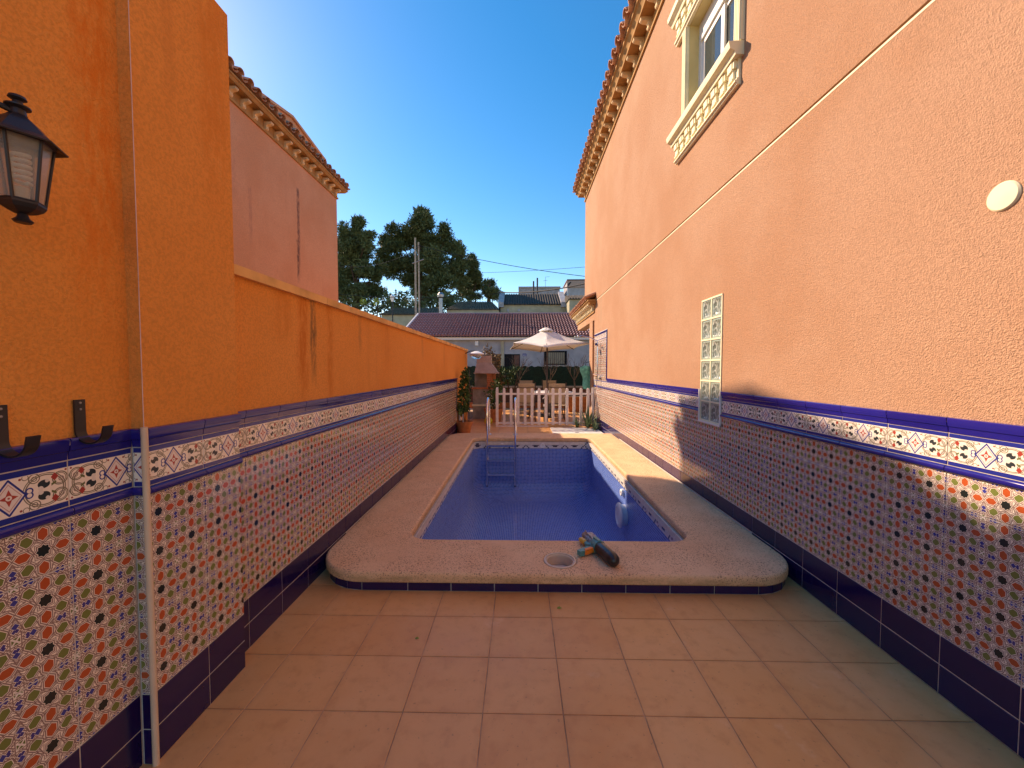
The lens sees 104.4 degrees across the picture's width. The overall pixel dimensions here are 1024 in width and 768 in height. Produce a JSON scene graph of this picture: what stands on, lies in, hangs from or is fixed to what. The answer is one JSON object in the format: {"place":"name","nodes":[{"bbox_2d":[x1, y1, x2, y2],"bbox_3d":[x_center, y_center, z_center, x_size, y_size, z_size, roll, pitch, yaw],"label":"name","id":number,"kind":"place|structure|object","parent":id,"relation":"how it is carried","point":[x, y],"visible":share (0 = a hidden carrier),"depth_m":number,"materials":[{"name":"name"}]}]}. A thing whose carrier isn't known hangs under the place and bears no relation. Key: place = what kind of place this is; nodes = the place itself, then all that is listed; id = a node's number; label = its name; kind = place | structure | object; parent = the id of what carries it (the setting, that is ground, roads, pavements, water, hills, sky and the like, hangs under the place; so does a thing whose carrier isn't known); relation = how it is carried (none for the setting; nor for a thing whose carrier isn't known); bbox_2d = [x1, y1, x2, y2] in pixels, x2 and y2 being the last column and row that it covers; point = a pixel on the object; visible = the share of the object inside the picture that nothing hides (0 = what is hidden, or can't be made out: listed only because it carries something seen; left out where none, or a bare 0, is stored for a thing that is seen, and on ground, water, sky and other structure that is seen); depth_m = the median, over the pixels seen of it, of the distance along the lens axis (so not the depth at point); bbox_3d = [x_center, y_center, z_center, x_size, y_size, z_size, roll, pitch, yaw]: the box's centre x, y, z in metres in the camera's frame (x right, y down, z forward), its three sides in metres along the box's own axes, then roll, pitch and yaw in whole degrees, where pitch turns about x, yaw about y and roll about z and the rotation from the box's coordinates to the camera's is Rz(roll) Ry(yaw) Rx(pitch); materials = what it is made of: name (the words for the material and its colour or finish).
{"place":"outdoors","nodes":[
{"label":"outdoors","id":0,"kind":"place"},
{"bbox_2d":[372,298,379,315],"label":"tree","id":1,"kind":"object","parent":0,"point":[376,301],"visible":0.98,"depth_m":41.97,"materials":[{"name":"green plant"}]},
{"bbox_2d":[215,0,628,316],"label":"sky","id":2,"kind":"structure","parent":0,"point":[478,114],"materials":[{"name":"blue"}]},
{"bbox_2d":[406,313,589,366],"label":"house","id":3,"kind":"structure","parent":0,"point":[500,333],"depth_m":22.44,"materials":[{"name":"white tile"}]},
{"bbox_2d":[437,292,443,312],"bbox_3d":[-6.069,-6.232,33.912,0.600,3.180,0.571,0,2,1],"label":"chimney pipe","id":4,"kind":"object","parent":3,"relation":"on","point":[440,295],"visible":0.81,"depth_m":33.75,"materials":[{"name":"grey metal"}]},
{"bbox_2d":[505,354,519,366],"bbox_3d":[0.016,-0.563,22.339,0.868,2.228,0.019,0,2,1],"label":"doorway","id":5,"kind":"structure","parent":3,"relation":"in","point":[507,356],"depth_m":22.30,"materials":[{"name":"black"}]},
{"bbox_2d":[544,351,566,364],"bbox_3d":[2.432,-1.449,22.221,1.273,0.808,0.089,0,2,1],"label":"window","id":6,"kind":"structure","parent":3,"relation":"in","point":[558,355],"depth_m":22.22,"materials":[{"name":"black metal"}]},
{"bbox_2d":[498,283,584,292],"bbox_3d":[2.544,-8.438,34.654,0.090,1.175,12.808,-2,3,-37],"label":"overhead cable","id":7,"kind":"object","parent":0,"point":[543,290],"visible":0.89,"depth_m":34.33,"materials":[{"name":"black metal"}]},
{"bbox_2d":[140,408,1023,767],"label":"terrace floor","id":8,"kind":"structure","parent":0,"point":[788,674],"depth_m":1.75,"materials":[{"name":"tile"}]},
{"bbox_2d":[0,0,244,767],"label":"garden wall","id":9,"kind":"structure","parent":8,"relation":"on","point":[122,639],"depth_m":1.34,"materials":[{"name":"orange paint"}]},
{"bbox_2d":[0,405,40,457],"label":"wall hook","id":10,"kind":"object","parent":9,"relation":"attached to","point":[31,445],"depth_m":1.03,"materials":[{"name":"black metal"}]},
{"bbox_2d":[0,92,68,224],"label":"wall lantern","id":11,"kind":"object","parent":9,"relation":"attached to","point":[30,151],"depth_m":0.94,"materials":[{"name":"black metal"}]},
{"bbox_2d":[73,399,113,443],"bbox_3d":[-1.282,0.115,1.218,0.093,0.135,0.030,0,2,1],"label":"wall hook","id":12,"kind":"object","parent":9,"relation":"attached to","point":[79,413],"depth_m":1.22,"materials":[{"name":"black metal"}]},
{"bbox_2d":[234,264,467,651],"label":"garden wall","id":13,"kind":"structure","parent":8,"relation":"on","point":[349,417],"depth_m":2.66,"materials":[{"name":"orange paint"}]},
{"bbox_2d":[466,351,483,358],"bbox_3d":[-0.898,-0.736,9.999,0.400,0.212,0.400,-2,3,-44],"label":"garden lamp","id":14,"kind":"object","parent":13,"relation":"attached to","point":[475,354],"visible":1,"depth_m":9.89,"materials":[{"name":"white plastic"}]},
{"bbox_2d":[456,420,472,432],"bbox_3d":[-1.041,0.948,8.686,0.377,0.270,0.377,0,2,1],"label":"flower pot","id":15,"kind":"object","parent":8,"relation":"on","point":[463,427],"visible":0.91,"depth_m":8.56,"materials":[{"name":"ceramic"}]},
{"bbox_2d":[457,367,471,421],"bbox_3d":[-1.052,0.231,8.644,0.369,1.226,0.371,1,2,25],"label":"climbing plant","id":16,"kind":"object","parent":15,"relation":"in","point":[464,393],"visible":0.95,"depth_m":8.63,"materials":[{"name":"green plant"}]},
{"bbox_2d":[472,356,498,418],"bbox_3d":[-0.743,0.088,11.364,0.742,1.780,0.630,0,2,1],"label":"barbecue","id":17,"kind":"object","parent":8,"relation":"on","point":[485,372],"visible":0.77,"depth_m":11.13,"materials":[{"name":"brick"}]},
{"bbox_2d":[484,407,502,421],"bbox_3d":[-0.486,0.826,10.652,0.530,0.360,0.530,0,2,1],"label":"flower pot","id":18,"kind":"object","parent":8,"relation":"on","point":[492,413],"visible":0.62,"depth_m":10.46,"materials":[{"name":"ceramic"}]},
{"bbox_2d":[483,379,502,408],"bbox_3d":[-0.516,0.241,10.604,0.547,0.935,0.551,0,2,1],"label":"shrub","id":19,"kind":"object","parent":18,"relation":"on","point":[496,384],"visible":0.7,"depth_m":10.60,"materials":[{"name":"green plant"}]},
{"bbox_2d":[482,343,505,385],"bbox_3d":[-0.683,-0.241,13.416,1.066,2.281,0.804,0,2,1],"label":"shrub","id":20,"kind":"object","parent":8,"relation":"on","point":[496,358],"visible":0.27,"depth_m":13.32,"materials":[{"name":"green plant"}]},
{"bbox_2d":[494,364,524,404],"bbox_3d":[-0.221,0.104,13.634,1.319,1.578,0.786,0,2,1],"label":"shrub","id":21,"kind":"object","parent":8,"relation":"on","point":[508,379],"visible":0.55,"depth_m":13.54,"materials":[{"name":"green plant"}]},
{"bbox_2d":[469,402,563,407],"bbox_3d":[1.294,0.752,14.612,10.000,0.200,0.790,0,2,1],"label":"planting bed","id":22,"kind":"object","parent":8,"relation":"on","point":[507,404],"depth_m":14.24,"materials":[{"name":"soil"}]},
{"bbox_2d":[510,354,531,382],"bbox_3d":[0.278,-0.151,13.861,0.932,1.764,1.116,0,2,1],"label":"bare tree","id":23,"kind":"object","parent":22,"relation":"on","point":[520,372],"visible":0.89,"depth_m":13.86,"materials":[{"name":"brown plant"}]},
{"bbox_2d":[537,358,560,401],"bbox_3d":[1.323,-0.137,14.359,0.876,1.701,1.042,0,2,1],"label":"bare tree","id":24,"kind":"object","parent":22,"relation":"on","point":[552,374],"visible":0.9,"depth_m":14.20,"materials":[{"name":"brown plant"}]},
{"bbox_2d":[561,353,586,388],"bbox_3d":[2.177,-0.174,13.893,0.697,1.812,1.007,2,3,41],"label":"bare tree","id":25,"kind":"object","parent":22,"relation":"on","point":[568,367],"visible":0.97,"depth_m":13.95,"materials":[{"name":"brown plant"}]},
{"bbox_2d":[516,383,535,421],"bbox_3d":[0.377,0.479,10.701,0.504,1.056,0.647,0,2,-1],"label":"garden chair","id":26,"kind":"object","parent":8,"relation":"on","point":[522,386],"visible":0.62,"depth_m":10.47,"materials":[{"name":"brown wood"}]},
{"bbox_2d":[519,380,533,411],"bbox_3d":[0.440,0.400,12.739,0.504,1.056,0.647,0,2,4],"label":"garden chair","id":27,"kind":"object","parent":8,"relation":"on","point":[525,381],"visible":0.14,"depth_m":13.00,"materials":[{"name":"brown wood"}]},
{"bbox_2d":[496,387,593,426],"bbox_3d":[0.805,0.563,9.694,2.399,0.960,0.089,0,2,0],"label":"picket fence","id":28,"kind":"object","parent":8,"relation":"on","point":[553,394],"visible":0.97,"depth_m":9.66,"materials":[{"name":"white paint"}]},
{"bbox_2d":[542,395,551,421],"bbox_3d":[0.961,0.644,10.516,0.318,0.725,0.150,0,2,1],"label":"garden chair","id":29,"kind":"object","parent":8,"relation":"on","point":[549,405],"visible":0.48,"depth_m":10.50,"materials":[{"name":"white plastic"}]},
{"bbox_2d":[510,327,588,416],"bbox_3d":[0.969,-0.372,12.101,2.405,2.643,2.528,-1,3,-28],"label":"parasol","id":30,"kind":"object","parent":8,"relation":"on","point":[546,339],"visible":0.92,"depth_m":11.56,"materials":[{"name":"fabric"}]},
{"bbox_2d":[542,380,556,413],"bbox_3d":[1.234,0.399,12.773,0.504,1.056,0.647,0,2,-1],"label":"garden chair","id":31,"kind":"object","parent":8,"relation":"on","point":[549,382],"visible":0.34,"depth_m":13.02,"materials":[{"name":"brown wood"}]},
{"bbox_2d":[528,390,572,418],"bbox_3d":[0.984,0.596,11.665,1.587,0.749,1.311,0,2,1],"label":"garden table","id":32,"kind":"object","parent":8,"relation":"on","point":[542,391],"visible":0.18,"depth_m":11.31,"materials":[{"name":"white plastic"}]},
{"bbox_2d":[547,383,565,421],"bbox_3d":[1.191,0.481,10.655,0.504,1.056,0.647,0,2,3],"label":"garden chair","id":33,"kind":"object","parent":8,"relation":"on","point":[556,387],"visible":0.73,"depth_m":10.43,"materials":[{"name":"brown wood"}]},
{"bbox_2d":[326,433,787,594],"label":"swimming pool","id":34,"kind":"structure","parent":8,"relation":"in","point":[442,516],"depth_m":3.54,"materials":[{"name":"tile"}]},
{"bbox_2d":[486,397,517,486],"bbox_3d":[-0.194,1.069,7.548,0.616,1.636,0.590,0,2,1],"label":"pool ladder","id":35,"kind":"object","parent":34,"relation":"attached to","point":[499,445],"visible":1,"depth_m":7.29,"materials":[{"name":"metal"}]},
{"bbox_2d":[577,530,619,566],"bbox_3d":[0.549,1.136,2.761,0.212,0.096,0.469,-1,2,-16],"label":"toy water gun","id":36,"kind":"object","parent":34,"relation":"on","point":[592,542],"visible":1,"depth_m":2.72,"materials":[{"name":"plastic"}]},
{"bbox_2d":[569,417,581,427],"bbox_3d":[1.580,0.918,9.497,0.330,0.259,0.286,-1,3,-32],"label":"strap leaf plant","id":37,"kind":"object","parent":8,"relation":"on","point":[577,425],"visible":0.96,"depth_m":9.49,"materials":[{"name":"green plant"}]},
{"bbox_2d":[550,428,601,432],"bbox_3d":[1.439,1.071,8.691,1.090,0.024,1.420,0,2,1],"label":"shower tray","id":38,"kind":"object","parent":8,"relation":"on","point":[572,430],"visible":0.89,"depth_m":8.97,"materials":[{"name":"white plastic"}]},
{"bbox_2d":[591,418,599,429],"bbox_3d":[1.922,0.906,9.102,0.480,0.314,0.243,-2,3,-34],"label":"strap leaf plant","id":39,"kind":"object","parent":38,"relation":"on","point":[595,426],"visible":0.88,"depth_m":9.11,"materials":[{"name":"green plant"}]},
{"bbox_2d":[568,396,586,411],"bbox_3d":[2.165,0.655,13.194,0.700,0.505,0.600,0,2,1],"label":"planter","id":40,"kind":"object","parent":8,"relation":"on","point":[577,404],"visible":0.57,"depth_m":12.92,"materials":[{"name":"ceramic"}]},
{"bbox_2d":[574,407,596,427],"bbox_3d":[1.785,0.729,9.478,0.954,0.638,0.633,-2,3,-44],"label":"strap leaf plant","id":41,"kind":"object","parent":8,"relation":"on","point":[588,421],"visible":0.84,"depth_m":9.38,"materials":[{"name":"green plant"}]},
{"bbox_2d":[569,0,1023,758],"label":"house","id":42,"kind":"structure","parent":8,"relation":"on","point":[799,310],"depth_m":2.28,"materials":[{"name":"orange paint"}]},
{"bbox_2d":[580,361,589,388],"bbox_3d":[1.948,-0.232,10.463,0.340,0.730,0.183,0,2,1],"label":"hanging cloth","id":43,"kind":"object","parent":42,"relation":"hanging from","point":[585,371],"visible":0.98,"depth_m":10.42,"materials":[{"name":"green fabric"}]},
{"bbox_2d":[574,335,600,392],"bbox_3d":[1.797,-0.485,9.226,0.355,1.348,0.781,-1,3,-33],"label":"shower","id":44,"kind":"object","parent":42,"relation":"attached to","point":[598,376],"visible":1,"depth_m":9.06,"materials":[{"name":"metal"}]},
{"bbox_2d":[666,0,744,164],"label":"window","id":45,"kind":"structure","parent":42,"relation":"in","point":[711,33],"depth_m":4.04,"materials":[{"name":"beige stone"}]},
{"bbox_2d":[698,293,722,426],"bbox_3d":[1.941,-0.221,3.816,0.093,1.215,0.440,0,2,1],"label":"glass block window","id":46,"kind":"structure","parent":42,"relation":"in","point":[709,393],"depth_m":3.81,"materials":[{"name":"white glass"}]},
{"bbox_3d":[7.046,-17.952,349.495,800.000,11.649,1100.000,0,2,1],"label":"ground","id":47,"kind":"structure","parent":0,"visible":0},
{"bbox_2d":[228,55,349,301],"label":"house","id":48,"kind":"structure","parent":47,"relation":"on","point":[289,183],"depth_m":7.07,"materials":[{"name":"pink paint"}]},
{"bbox_2d":[337,214,388,308],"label":"pine tree","id":49,"kind":"object","parent":47,"relation":"on","point":[356,247],"visible":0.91,"depth_m":46.78,"materials":[{"name":"green plant"}]},
{"bbox_2d":[390,294,394,321],"bbox_3d":[-10.221,-6.004,34.005,0.444,3.340,0.444,-1,2,-21],"label":"street lamp","id":50,"kind":"object","parent":47,"relation":"on","point":[392,299],"visible":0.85,"depth_m":33.93,"materials":[{"name":"black metal"}]},
{"bbox_2d":[338,279,476,316],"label":"hillside scrub","id":51,"kind":"object","parent":47,"relation":"on","point":[402,302],"visible":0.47,"depth_m":46.71,"materials":[{"name":"green plant"}]},
{"bbox_2d":[380,307,443,326],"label":"house","id":52,"kind":"structure","parent":47,"relation":"on","point":[403,316],"depth_m":40.19,"materials":[{"name":"beige paint"}]},
{"bbox_2d":[412,238,423,314],"bbox_3d":[-7.050,-5.324,30.006,0.873,11.265,0.255,0,2,1],"label":"utility pole","id":53,"kind":"object","parent":47,"relation":"on","point":[415,262],"visible":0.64,"depth_m":29.88,"materials":[{"name":"concrete"}]},
{"bbox_2d":[339,293,500,297],"bbox_3d":[-6.977,-7.222,31.889,12.703,0.864,0.036,-1,2,-17],"label":"overhead cable","id":54,"kind":"object","parent":53,"relation":"attached to","point":[417,297],"visible":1,"depth_m":31.68,"materials":[{"name":"black metal"}]},
{"bbox_2d":[418,245,584,276],"bbox_3d":[-0.626,-8.609,27.703,13.463,3.430,0.036,1,2,18],"label":"overhead cable","id":55,"kind":"object","parent":53,"relation":"attached to","point":[503,264],"visible":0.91,"depth_m":27.68,"materials":[{"name":"black metal"}]},
{"bbox_2d":[484,267,580,272],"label":"overhead cable","id":56,"kind":"object","parent":53,"relation":"attached to","point":[530,270],"visible":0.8,"depth_m":44.97,"materials":[{"name":"black metal"}]},
{"bbox_2d":[371,204,473,307],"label":"pine tree","id":57,"kind":"object","parent":47,"relation":"on","point":[396,240],"visible":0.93,"depth_m":50.47,"materials":[{"name":"green plant"}]},
{"bbox_2d":[456,252,485,299],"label":"pine tree","id":58,"kind":"object","parent":47,"relation":"on","point":[475,274],"visible":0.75,"depth_m":54.40,"materials":[{"name":"green plant"}]},
{"bbox_2d":[446,301,500,312],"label":"house","id":59,"kind":"structure","parent":47,"relation":"on","point":[475,307],"depth_m":42.12,"materials":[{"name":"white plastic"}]},
{"bbox_2d":[480,277,502,302],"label":"olive tree","id":60,"kind":"object","parent":47,"relation":"on","point":[491,288],"visible":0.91,"depth_m":56.63,"materials":[{"name":"green plant"}]},
{"bbox_2d":[470,386,586,401],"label":"boundary wall","id":61,"kind":"structure","parent":47,"relation":"on","point":[570,388],"depth_m":15.00,"materials":[{"name":"concrete"}]},
{"bbox_2d":[467,365,582,385],"bbox_3d":[0.303,-0.328,15.071,12.000,0.800,0.110,0,2,1],"label":"hedge","id":62,"kind":"object","parent":61,"relation":"on","point":[537,376],"visible":0.17,"depth_m":15.03,"materials":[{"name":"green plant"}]},
{"bbox_2d":[498,292,565,312],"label":"house","id":63,"kind":"structure","parent":47,"relation":"on","point":[532,303],"depth_m":43.88,"materials":[{"name":"grey stone"}]},
{"bbox_2d":[518,286,560,293],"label":"house","id":64,"kind":"structure","parent":47,"relation":"on","point":[528,289],"depth_m":65.50,"materials":[{"name":"grey stone"}]},
{"bbox_2d":[563,279,584,295],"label":"house","id":65,"kind":"structure","parent":47,"relation":"on","point":[577,290],"depth_m":63.41,"materials":[{"name":"white paint"}]},
{"bbox_2d":[565,295,589,330],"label":"house","id":66,"kind":"structure","parent":47,"relation":"on","point":[571,301],"depth_m":40.78,"materials":[{"name":"beige paint"}]}
]}

